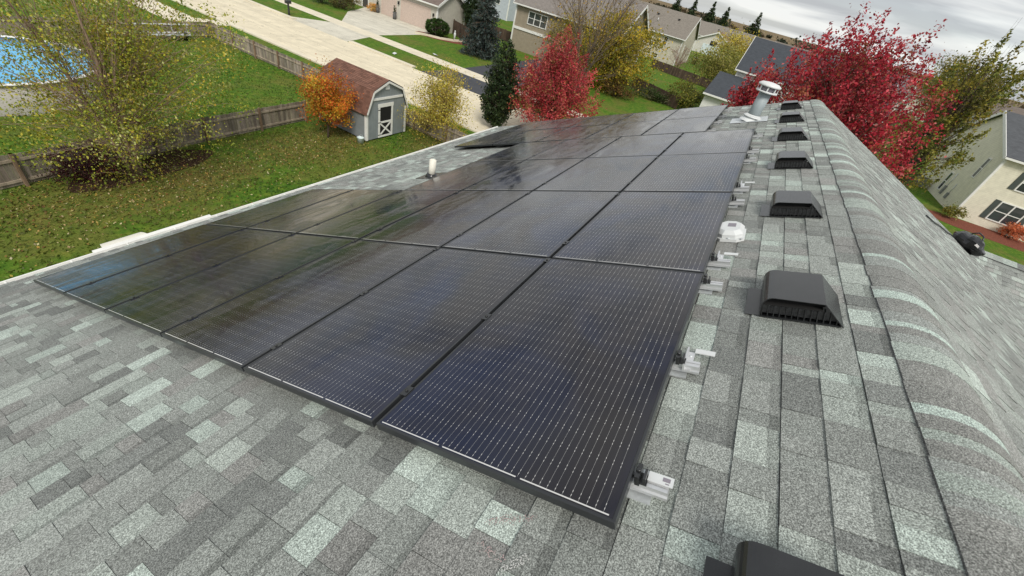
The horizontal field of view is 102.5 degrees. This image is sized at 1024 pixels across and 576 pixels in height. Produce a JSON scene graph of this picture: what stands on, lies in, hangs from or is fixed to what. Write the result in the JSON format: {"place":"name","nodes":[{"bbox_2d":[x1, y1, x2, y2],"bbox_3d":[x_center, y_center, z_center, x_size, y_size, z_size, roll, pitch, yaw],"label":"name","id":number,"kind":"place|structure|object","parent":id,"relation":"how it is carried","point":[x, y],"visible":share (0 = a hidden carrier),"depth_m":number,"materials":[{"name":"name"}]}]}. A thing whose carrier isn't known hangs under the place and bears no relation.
{"place":"outdoors","nodes":[
{"label":"outdoors","id":0,"kind":"place"},
{"bbox_2d":[182,0,534,130],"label":"road","id":1,"kind":"structure","parent":0,"point":[290,33],"depth_m":36.83,"materials":[{"name":"concrete"}]},
{"bbox_2d":[292,7,427,40],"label":"driveway","id":2,"kind":"structure","parent":0,"point":[369,20],"depth_m":48.61,"materials":[{"name":"concrete"}]},
{"bbox_2d":[276,0,588,117],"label":"pavement","id":3,"kind":"structure","parent":0,"point":[381,39],"depth_m":43.92,"materials":[{"name":"concrete"}]},
{"bbox_2d":[464,0,516,20],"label":"house","id":4,"kind":"structure","parent":0,"point":[506,9],"depth_m":80.06,"materials":[{"name":"white"}]},
{"bbox_2d":[422,59,580,94],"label":"asphalt driveway","id":5,"kind":"structure","parent":0,"point":[475,84],"depth_m":39.47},
{"bbox_2d":[0,0,1023,281],"bbox_3d":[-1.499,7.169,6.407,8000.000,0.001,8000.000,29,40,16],"label":"ground","id":6,"kind":"structure","parent":0,"point":[448,50],"depth_m":20.82,"materials":[{"name":"plant"}]},
{"bbox_2d":[0,35,101,116],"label":"swimming pool","id":7,"kind":"structure","parent":6,"relation":"on","point":[4,105],"depth_m":18.23,"materials":[{"name":"blue liquid"}]},
{"bbox_2d":[0,16,210,38],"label":"wooden fence","id":8,"kind":"object","parent":6,"relation":"on","point":[147,21],"visible":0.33,"depth_m":26.76,"materials":[{"name":"wood"}]},
{"bbox_2d":[67,149,212,192],"bbox_3d":[-14.874,-4.936,16.771,2.114,0.001,5.470,29,40,16],"label":"mulch bed","id":9,"kind":"object","parent":6,"relation":"on","point":[173,161],"visible":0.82,"depth_m":16.88,"materials":[{"name":"brown wood"}]},
{"bbox_2d":[19,137,125,187],"bbox_3d":[-15.773,-4.598,14.938,3.042,1.491,2.133,-20,50,-37],"label":"barberry bush","id":10,"kind":"object","parent":9,"relation":"on","point":[88,164],"visible":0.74,"depth_m":14.88,"materials":[{"name":"brown plant"}]},
{"bbox_2d":[0,0,260,191],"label":"birch tree","id":11,"kind":"object","parent":9,"relation":"on","point":[129,86],"visible":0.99,"depth_m":13.97,"materials":[{"name":"yellow plant"}]},
{"bbox_2d":[92,214,210,252],"bbox_3d":[-8.807,-0.258,10.603,0.555,3.050,2.400,29,40,16],"label":"patio canopy","id":12,"kind":"object","parent":6,"relation":"on","point":[112,243],"visible":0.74,"depth_m":9.37,"materials":[{"name":"beige plastic"}]},
{"bbox_2d":[0,100,306,189],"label":"wooden fence","id":13,"kind":"object","parent":6,"relation":"on","point":[277,115],"visible":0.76,"depth_m":18.35,"materials":[{"name":"wood"}]},
{"bbox_2d":[133,0,228,25],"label":"footpath","id":14,"kind":"structure","parent":6,"relation":"on","point":[169,14],"depth_m":34.81,"materials":[{"name":"concrete"}]},
{"bbox_2d":[0,59,482,276],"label":"fallen leaves","id":15,"kind":"object","parent":6,"relation":"on","point":[133,201],"visible":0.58,"depth_m":16.17,"materials":[{"name":"plant"}]},
{"bbox_2d":[295,53,363,136],"bbox_3d":[-9.549,-9.934,21.611,3.419,4.100,3.401,3,40,-16],"label":"maple tree","id":16,"kind":"object","parent":6,"relation":"on","point":[324,100],"visible":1,"depth_m":21.13,"materials":[{"name":"orange plant"}]},
{"bbox_2d":[208,21,466,142],"bbox_3d":[-12.396,-13.915,27.865,25.019,1.180,0.170,29,40,16],"label":"wooden fence","id":17,"kind":"object","parent":6,"relation":"on","point":[256,50],"visible":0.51,"depth_m":29.12,"materials":[{"name":"wood"}]},
{"bbox_2d":[172,0,542,132],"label":"kerb","id":18,"kind":"structure","parent":6,"relation":"on","point":[314,60],"depth_m":35.45,"materials":[{"name":"concrete"}]},
{"bbox_2d":[317,58,408,140],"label":"garden shed","id":19,"kind":"structure","parent":6,"relation":"on","point":[375,114],"depth_m":22.89,"materials":[{"name":"wood"}]},
{"bbox_2d":[378,102,393,137],"bbox_3d":[-7.270,-9.665,23.641,0.050,1.870,1.200,29,40,16],"label":"door","id":20,"kind":"structure","parent":19,"relation":"in","point":[385,110],"depth_m":23.61,"materials":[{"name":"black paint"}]},
{"bbox_2d":[353,0,465,32],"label":"house","id":21,"kind":"structure","parent":6,"relation":"on","point":[418,13],"depth_m":54.37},
{"bbox_2d":[400,0,430,28],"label":"garage door","id":22,"kind":"structure","parent":21,"relation":"in","point":[412,13],"depth_m":54.08,"materials":[{"name":"paint"}]},
{"bbox_2d":[417,31,465,44],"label":"mulch bed","id":23,"kind":"object","parent":6,"relation":"on","point":[442,40],"visible":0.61,"depth_m":51.73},
{"bbox_2d":[424,18,449,37],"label":"round bush","id":24,"kind":"object","parent":23,"relation":"on","point":[437,25],"visible":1,"depth_m":51.36,"materials":[{"name":"green plant"}]},
{"bbox_2d":[397,56,487,145],"bbox_3d":[-4.213,-11.422,24.435,4.678,5.204,5.728,37,42,25],"label":"birch tree","id":25,"kind":"object","parent":6,"relation":"on","point":[440,111],"visible":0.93,"depth_m":24.14,"materials":[{"name":"yellow plant"}]},
{"bbox_2d":[461,0,485,34],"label":"cedar tree","id":26,"kind":"object","parent":6,"relation":"on","point":[467,6],"visible":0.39,"depth_m":54.81,"materials":[{"name":"green plant"}]},
{"bbox_2d":[457,0,504,59],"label":"spruce tree","id":27,"kind":"object","parent":6,"relation":"on","point":[483,42],"visible":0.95,"depth_m":46.89,"materials":[{"name":"green plant"}]},
{"bbox_2d":[477,38,522,127],"bbox_3d":[-0.697,-13.767,28.062,3.140,5.812,3.024,29,40,16],"label":"arborvitae","id":28,"kind":"object","parent":6,"relation":"on","point":[495,107],"visible":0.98,"depth_m":27.63,"materials":[{"name":"green plant"}]},
{"bbox_2d":[0,100,1023,575],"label":"house","id":29,"kind":"structure","parent":6,"relation":"on","point":[880,432],"depth_m":1.70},
{"bbox_2d":[87,281,668,505],"bbox_3d":[-2.233,0.252,2.968,6.430,0.106,0.130,8,31,30],"label":"mounting rail","id":30,"kind":"object","parent":29,"relation":"attached to","point":[643,489],"visible":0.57,"depth_m":1.38,"materials":[{"name":"metal"}]},
{"bbox_2d":[647,471,674,488],"bbox_3d":[0.496,0.638,1.369,0.080,0.004,0.038,8,31,30],"label":"tag card","id":31,"kind":"object","parent":30,"relation":"on","point":[662,480],"visible":1,"depth_m":1.37,"materials":[{"name":"white plastic"}]},
{"bbox_2d":[165,254,700,378],"bbox_3d":[-1.898,-0.057,3.472,6.425,0.106,0.130,8,31,30],"label":"mounting rail","id":32,"kind":"object","parent":29,"relation":"attached to","point":[679,361],"visible":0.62,"depth_m":1.88,"materials":[{"name":"metal"}]},
{"bbox_2d":[33,224,242,294],"bbox_3d":[-4.245,-0.403,4.787,1.035,0.036,1.741,8,32,30],"label":"solar panel","id":33,"kind":"object","parent":32,"relation":"on","point":[62,282],"visible":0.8,"depth_m":4.63,"materials":[{"name":"black glass"}]},
{"bbox_2d":[64,229,290,312],"bbox_3d":[-3.337,-0.267,4.260,1.035,0.037,1.741,8,31,30],"label":"solar panel","id":34,"kind":"object","parent":32,"relation":"attached to","point":[102,295],"visible":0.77,"depth_m":4.09,"materials":[{"name":"black glass"}]},
{"bbox_2d":[105,234,352,336],"bbox_3d":[-2.428,-0.135,3.730,1.035,0.035,1.741,8,31,30],"label":"solar panel","id":35,"kind":"object","parent":32,"relation":"attached to","point":[159,311],"visible":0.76,"depth_m":3.54,"materials":[{"name":"black glass"}]},
{"bbox_2d":[161,240,434,371],"bbox_3d":[-1.519,-0.004,3.200,1.035,0.036,1.741,8,31,30],"label":"solar panel","id":36,"kind":"object","parent":32,"relation":"attached to","point":[241,332],"visible":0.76,"depth_m":2.98,"materials":[{"name":"black glass"}]},
{"bbox_2d":[244,248,546,426],"bbox_3d":[-0.610,0.128,2.671,1.035,0.036,1.741,8,31,30],"label":"solar panel","id":37,"kind":"object","parent":32,"relation":"attached to","point":[369,357],"visible":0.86,"depth_m":2.40,"materials":[{"name":"black glass"}]},
{"bbox_2d":[376,259,703,529],"bbox_3d":[0.299,0.258,2.141,1.035,0.036,1.741,8,32,30],"label":"solar panel","id":38,"kind":"object","parent":32,"relation":"attached to","point":[547,381],"visible":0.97,"depth_m":1.82,"materials":[{"name":"black glass"}]},
{"bbox_2d":[239,228,722,294],"bbox_3d":[-1.488,-0.430,4.077,6.430,0.106,0.130,8,31,30],"label":"mounting rail","id":39,"kind":"object","parent":29,"relation":"attached to","point":[708,286],"visible":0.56,"depth_m":2.49,"materials":[{"name":"metal"}]},
{"bbox_2d":[265,219,730,270],"bbox_3d":[-1.315,-0.584,4.326,6.440,0.106,0.130,8,31,30],"label":"mounting rail","id":40,"kind":"object","parent":29,"relation":"attached to","point":[716,263],"visible":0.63,"depth_m":2.74,"materials":[{"name":"metal"}]},
{"bbox_2d":[477,514,536,573],"bbox_3d":[-0.022,0.811,1.323,0.164,0.077,0.202,19,38,4],"label":"spray mark","id":41,"kind":"object","parent":29,"relation":"on","point":[489,550],"visible":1,"depth_m":1.30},
{"bbox_2d":[346,191,744,207],"bbox_3d":[-0.654,-1.194,5.319,6.430,0.106,0.130,8,31,30],"label":"mounting rail","id":42,"kind":"object","parent":29,"relation":"attached to","point":[734,203],"visible":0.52,"depth_m":3.73,"materials":[{"name":"metal"}]},
{"bbox_2d":[206,189,353,228],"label":"solar panel","id":43,"kind":"object","parent":42,"relation":"attached to","point":[257,215],"visible":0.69,"depth_m":5.97,"materials":[{"name":"black glass"}]},
{"bbox_2d":[247,189,401,233],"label":"solar panel","id":44,"kind":"object","parent":42,"relation":"attached to","point":[299,220],"visible":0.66,"depth_m":5.42,"materials":[{"name":"black glass"}]},
{"bbox_2d":[297,190,460,239],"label":"solar panel","id":45,"kind":"object","parent":42,"relation":"attached to","point":[364,221],"visible":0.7,"depth_m":4.88,"materials":[{"name":"black glass"}]},
{"bbox_2d":[360,191,531,247],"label":"solar panel","id":46,"kind":"object","parent":42,"relation":"attached to","point":[441,223],"visible":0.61,"depth_m":4.34,"materials":[{"name":"black glass"}]},
{"bbox_2d":[442,191,619,258],"bbox_3d":[0.267,-0.675,3.976,1.035,0.036,1.741,8,31,30],"label":"solar panel","id":47,"kind":"object","parent":42,"relation":"attached to","point":[541,224],"visible":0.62,"depth_m":3.79,"materials":[{"name":"black glass"}]},
{"bbox_2d":[552,191,731,276],"bbox_3d":[1.176,-0.543,3.447,1.035,0.036,1.741,8,31,30],"label":"solar panel","id":48,"kind":"object","parent":42,"relation":"attached to","point":[676,231],"visible":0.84,"depth_m":3.24,"materials":[{"name":"black glass"}]},
{"bbox_2d":[501,126,715,140],"bbox_3d":[1.193,-3.087,8.460,5.430,0.106,0.130,8,31,30],"label":"mounting rail","id":49,"kind":"object","parent":29,"relation":"attached to","point":[710,129],"visible":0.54,"depth_m":7.12,"materials":[{"name":"metal"}]},
{"bbox_2d":[454,130,528,147],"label":"solar panel","id":50,"kind":"object","parent":49,"relation":"attached to","point":[490,139],"visible":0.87,"depth_m":9.66,"materials":[{"name":"black glass"}]},
{"bbox_2d":[536,124,612,141],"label":"solar panel","id":51,"kind":"object","parent":49,"relation":"attached to","point":[580,132],"visible":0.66,"depth_m":8.68,"materials":[{"name":"black glass"}]},
{"bbox_2d":[585,120,661,138],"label":"solar panel","id":52,"kind":"object","parent":49,"relation":"attached to","point":[628,129],"visible":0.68,"depth_m":8.16,"materials":[{"name":"black glass"}]},
{"bbox_2d":[643,116,717,134],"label":"solar panel","id":53,"kind":"object","parent":49,"relation":"attached to","point":[690,125],"visible":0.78,"depth_m":7.61,"materials":[{"name":"black glass"}]},
{"bbox_2d":[522,118,721,132],"bbox_3d":[1.665,-3.519,9.162,5.430,0.106,0.130,8,31,30],"label":"mounting rail","id":54,"kind":"object","parent":29,"relation":"attached to","point":[717,121],"visible":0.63,"depth_m":7.83,"materials":[{"name":"metal"}]},
{"bbox_2d":[493,128,566,145],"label":"solar panel","id":55,"kind":"object","parent":54,"relation":"on","point":[531,136],"visible":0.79,"depth_m":9.17,"materials":[{"name":"black glass"}]},
{"bbox_2d":[536,112,726,127],"bbox_3d":[2.038,-3.860,9.716,5.430,0.106,0.130,8,31,30],"label":"mounting rail","id":56,"kind":"object","parent":29,"relation":"attached to","point":[721,116],"visible":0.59,"depth_m":8.38,"materials":[{"name":"metal"}]},
{"bbox_2d":[615,109,678,123],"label":"solar panel","id":57,"kind":"object","parent":56,"relation":"on","point":[650,116],"visible":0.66,"depth_m":9.49,"materials":[{"name":"black glass"}]},
{"bbox_2d":[518,154,755,163],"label":"mounting rail","id":58,"kind":"object","parent":29,"relation":"attached to","point":[748,160],"visible":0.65,"depth_m":5.00,"materials":[{"name":"metal"}]},
{"bbox_2d":[405,160,523,190],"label":"solar panel","id":59,"kind":"object","parent":58,"relation":"on","point":[462,178],"visible":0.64,"depth_m":6.22,"materials":[{"name":"black glass"}]},
{"bbox_2d":[463,158,585,190],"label":"solar panel","id":60,"kind":"object","parent":58,"relation":"attached to","point":[529,175],"visible":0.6,"depth_m":5.67,"materials":[{"name":"black glass"}]},
{"bbox_2d":[534,155,658,192],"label":"solar panel","id":61,"kind":"object","parent":58,"relation":"attached to","point":[613,174],"visible":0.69,"depth_m":5.14,"materials":[{"name":"black glass"}]},
{"bbox_2d":[623,152,746,193],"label":"solar panel","id":62,"kind":"object","parent":58,"relation":"on","point":[714,172],"visible":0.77,"depth_m":4.59,"materials":[{"name":"black glass"}]},
{"bbox_2d":[533,146,758,155],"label":"mounting rail","id":63,"kind":"object","parent":29,"relation":"attached to","point":[751,151],"visible":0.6,"depth_m":5.37,"materials":[{"name":"metal"}]},
{"bbox_2d":[474,140,566,161],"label":"solar panel","id":64,"kind":"object","parent":63,"relation":"attached to","point":[524,151],"visible":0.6,"depth_m":7.55,"materials":[{"name":"black glass"}]},
{"bbox_2d":[662,129,754,154],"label":"solar panel","id":65,"kind":"object","parent":63,"relation":"attached to","point":[730,141],"visible":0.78,"depth_m":5.94,"materials":[{"name":"black glass"}]},
{"bbox_2d":[560,131,762,142],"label":"mounting rail","id":66,"kind":"object","parent":29,"relation":"attached to","point":[756,135],"visible":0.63,"depth_m":6.20,"materials":[{"name":"metal"}]},
{"bbox_2d":[527,137,620,159],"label":"solar panel","id":67,"kind":"object","parent":66,"relation":"attached to","point":[578,148],"visible":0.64,"depth_m":7.00,"materials":[{"name":"black glass"}]},
{"bbox_2d":[588,133,682,157],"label":"solar panel","id":68,"kind":"object","parent":66,"relation":"on","point":[647,145],"visible":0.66,"depth_m":6.47,"materials":[{"name":"black glass"}]},
{"bbox_2d":[717,221,745,242],"bbox_3d":[1.688,-0.446,3.178,0.210,0.080,0.290,8,31,30],"label":"junction box","id":69,"kind":"object","parent":29,"relation":"on","point":[733,231],"visible":0.91,"depth_m":3.10,"materials":[{"name":"white plastic"}]},
{"bbox_2d":[730,80,780,122],"bbox_3d":[4.521,-3.377,7.574,0.561,0.789,0.600,29,40,16],"label":"flue pipe","id":70,"kind":"object","parent":29,"relation":"on","point":[767,89],"visible":0.98,"depth_m":7.48,"materials":[{"name":"white metal"}]},
{"bbox_2d":[703,541,844,575],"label":"roof vent","id":71,"kind":"object","parent":29,"relation":"on","point":[751,558],"visible":1,"depth_m":1.06,"materials":[{"name":"black paint"}]},
{"bbox_2d":[774,111,804,122],"bbox_3d":[4.781,-2.943,7.074,0.430,0.126,0.345,8,31,30],"label":"roof vent","id":72,"kind":"object","parent":29,"relation":"on","point":[794,116],"visible":1,"depth_m":6.99,"materials":[{"name":"black paint"}]},
{"bbox_2d":[767,151,812,168],"bbox_3d":[3.152,-1.451,4.650,0.430,0.126,0.345,8,31,30],"label":"roof vent","id":73,"kind":"object","parent":29,"relation":"on","point":[791,159],"visible":1,"depth_m":4.57,"materials":[{"name":"black paint"}]},
{"bbox_2d":[772,127,807,140],"bbox_3d":[3.966,-2.197,5.862,0.430,0.126,0.345,8,31,30],"label":"roof vent","id":74,"kind":"object","parent":29,"relation":"on","point":[791,133],"visible":1,"depth_m":5.78,"materials":[{"name":"black paint"}]},
{"bbox_2d":[760,190,822,217],"bbox_3d":[2.337,-0.705,3.438,0.430,0.126,0.345,8,31,30],"label":"roof vent","id":75,"kind":"object","parent":29,"relation":"on","point":[798,204],"visible":1,"depth_m":3.36,"materials":[{"name":"black paint"}]},
{"bbox_2d":[745,270,843,327],"bbox_3d":[1.522,0.041,2.225,0.430,0.126,0.345,8,31,30],"label":"roof vent","id":76,"kind":"object","parent":29,"relation":"on","point":[810,298],"visible":1,"depth_m":2.16,"materials":[{"name":"black paint"}]},
{"bbox_2d":[953,231,985,256],"bbox_3d":[9.210,-0.930,8.262,0.454,0.417,0.703,35,36,-13],"label":"tool bag","id":77,"kind":"object","parent":29,"relation":"on","point":[971,243],"visible":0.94,"depth_m":8.13,"materials":[{"name":"black fabric"}]},
{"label":"mounting rail","id":78,"kind":"object","parent":29,"relation":"attached to","visible":0},
{"bbox_2d":[496,120,555,132],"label":"solar panel","id":79,"kind":"object","parent":78,"relation":"attached to","point":[526,126],"visible":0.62,"depth_m":11.08,"materials":[{"name":"black glass"}]},
{"bbox_2d":[532,116,594,129],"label":"solar panel","id":80,"kind":"object","parent":78,"relation":"attached to","point":[564,123],"visible":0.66,"depth_m":10.52,"materials":[{"name":"black glass"}]},
{"bbox_2d":[571,113,634,126],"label":"solar panel","id":81,"kind":"object","parent":78,"relation":"attached to","point":[605,120],"visible":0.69,"depth_m":10.00,"materials":[{"name":"black glass"}]},
{"bbox_2d":[664,105,727,119],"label":"solar panel","id":82,"kind":"object","parent":78,"relation":"attached to","point":[696,112],"visible":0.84,"depth_m":8.95,"materials":[{"name":"black glass"}]},
{"bbox_2d":[506,24,606,121],"bbox_3d":[2.884,-14.086,28.482,7.546,7.359,6.327,-16,48,-34],"label":"maple tree","id":83,"kind":"object","parent":6,"relation":"on","point":[555,99],"visible":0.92,"depth_m":27.57,"materials":[{"name":"red plant"}]},
{"bbox_2d":[542,2,595,68],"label":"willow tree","id":84,"kind":"object","parent":6,"relation":"on","point":[567,22],"visible":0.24,"depth_m":51.19,"materials":[{"name":"brown plant"}]},
{"bbox_2d":[532,0,668,92],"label":"bare tree","id":85,"kind":"object","parent":6,"relation":"on","point":[593,48],"visible":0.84,"depth_m":40.41,"materials":[{"name":"brown plant"}]},
{"bbox_2d":[597,73,638,101],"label":"brown shrub","id":86,"kind":"object","parent":6,"relation":"on","point":[615,89],"visible":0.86,"depth_m":46.52,"materials":[{"name":"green plant"}]},
{"bbox_2d":[570,0,676,97],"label":"willow tree","id":87,"kind":"object","parent":6,"relation":"on","point":[627,55],"visible":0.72,"depth_m":45.41,"materials":[{"name":"yellow plant"}]},
{"bbox_2d":[630,84,670,105],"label":"hedge","id":88,"kind":"object","parent":6,"relation":"on","point":[653,93],"visible":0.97,"depth_m":49.98,"materials":[{"name":"green plant"}]},
{"bbox_2d":[632,75,680,108],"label":"wooden fence","id":89,"kind":"object","parent":6,"relation":"on","point":[673,104],"visible":0.46,"depth_m":50.46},
{"bbox_2d":[652,59,712,87],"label":"wooden fence","id":90,"kind":"object","parent":6,"relation":"on","point":[673,70],"visible":0.81,"depth_m":70.44,"materials":[{"name":"wood"}]},
{"bbox_2d":[667,72,705,108],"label":"yellow shrub","id":91,"kind":"object","parent":6,"relation":"on","point":[694,96],"visible":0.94,"depth_m":49.33,"materials":[{"name":"green plant"}]},
{"bbox_2d":[679,38,747,81],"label":"yellow tree","id":92,"kind":"object","parent":6,"relation":"on","point":[718,66],"visible":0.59,"depth_m":67.94,"materials":[{"name":"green plant"}]},
{"bbox_2d":[696,19,759,67],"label":"yellow tree","id":93,"kind":"object","parent":6,"relation":"on","point":[740,42],"visible":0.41,"depth_m":82.57,"materials":[{"name":"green plant"}]},
{"bbox_2d":[722,49,779,106],"bbox_3d":[17.601,-13.002,31.027,4.343,8.848,4.816,29,40,16],"label":"maple tree","id":94,"kind":"object","parent":6,"relation":"on","point":[744,100],"visible":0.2,"depth_m":29.60,"materials":[{"name":"red plant"}]},
{"bbox_2d":[649,1,1023,108],"bbox_3d":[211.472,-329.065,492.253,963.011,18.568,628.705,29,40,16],"label":"distant treeline","id":95,"kind":"object","parent":6,"relation":"on","point":[701,15],"visible":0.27,"depth_m":461.17,"materials":[{"name":"green plant"}]},
{"bbox_2d":[730,1,961,184],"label":"maple tree","id":96,"kind":"object","parent":6,"relation":"on","point":[849,95],"visible":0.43,"depth_m":23.36,"materials":[{"name":"red plant"}]},
{"bbox_2d":[876,17,1023,193],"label":"oak tree","id":97,"kind":"object","parent":6,"relation":"on","point":[969,94],"visible":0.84,"depth_m":30.54,"materials":[{"name":"green plant"}]},
{"bbox_2d":[900,50,1022,148],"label":"oak tree","id":98,"kind":"object","parent":6,"relation":"on","point":[948,66],"visible":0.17,"depth_m":50.85,"materials":[{"name":"green plant"}]},
{"bbox_2d":[927,209,1023,251],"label":"mulch bed","id":99,"kind":"object","parent":6,"relation":"on","point":[989,234],"visible":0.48,"depth_m":36.77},
{"bbox_2d":[938,201,968,219],"bbox_3d":[40.396,-6.984,37.451,2.412,1.556,2.310,-11,45,-30],"label":"shrub","id":100,"kind":"object","parent":99,"relation":"on","point":[950,211],"visible":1,"depth_m":37.23,"materials":[{"name":"green plant"}]},
{"bbox_2d":[994,221,1023,242],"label":"mum plant","id":101,"kind":"object","parent":99,"relation":"on","point":[1014,231],"visible":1,"depth_m":36.47,"materials":[{"name":"orange plant"}]},
{"bbox_2d":[509,0,648,75],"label":"house","id":102,"kind":"structure","parent":0,"point":[525,28],"depth_m":54.18,"materials":[{"name":"beige"}]},
{"bbox_2d":[527,11,548,29],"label":"window","id":103,"kind":"structure","parent":102,"relation":"in","point":[538,21],"depth_m":54.31,"materials":[{"name":"white glass"}]},
{"bbox_2d":[632,0,700,65],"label":"house","id":104,"kind":"structure","parent":0,"point":[683,28],"depth_m":82.89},
{"bbox_2d":[692,32,732,57],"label":"house","id":105,"kind":"structure","parent":0,"point":[704,41],"depth_m":121.12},
{"bbox_2d":[693,20,774,46],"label":"house","id":106,"kind":"structure","parent":0,"point":[707,28],"depth_m":137.43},
{"bbox_2d":[699,36,897,124],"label":"house","id":107,"kind":"structure","parent":0,"point":[718,88],"depth_m":50.62,"materials":[{"name":"grey"}]},
{"bbox_2d":[660,0,1023,102],"label":"sky","id":108,"kind":"structure","parent":0,"point":[969,23],"materials":[{"name":"white"}]},
{"bbox_2d":[923,110,1023,241],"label":"house","id":109,"kind":"structure","parent":0,"point":[987,191],"depth_m":37.54,"materials":[{"name":"beige"}]},
{"bbox_2d":[979,199,1023,227],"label":"window","id":110,"kind":"structure","parent":109,"relation":"in","point":[1004,213],"depth_m":36.90,"materials":[{"name":"black glass"}]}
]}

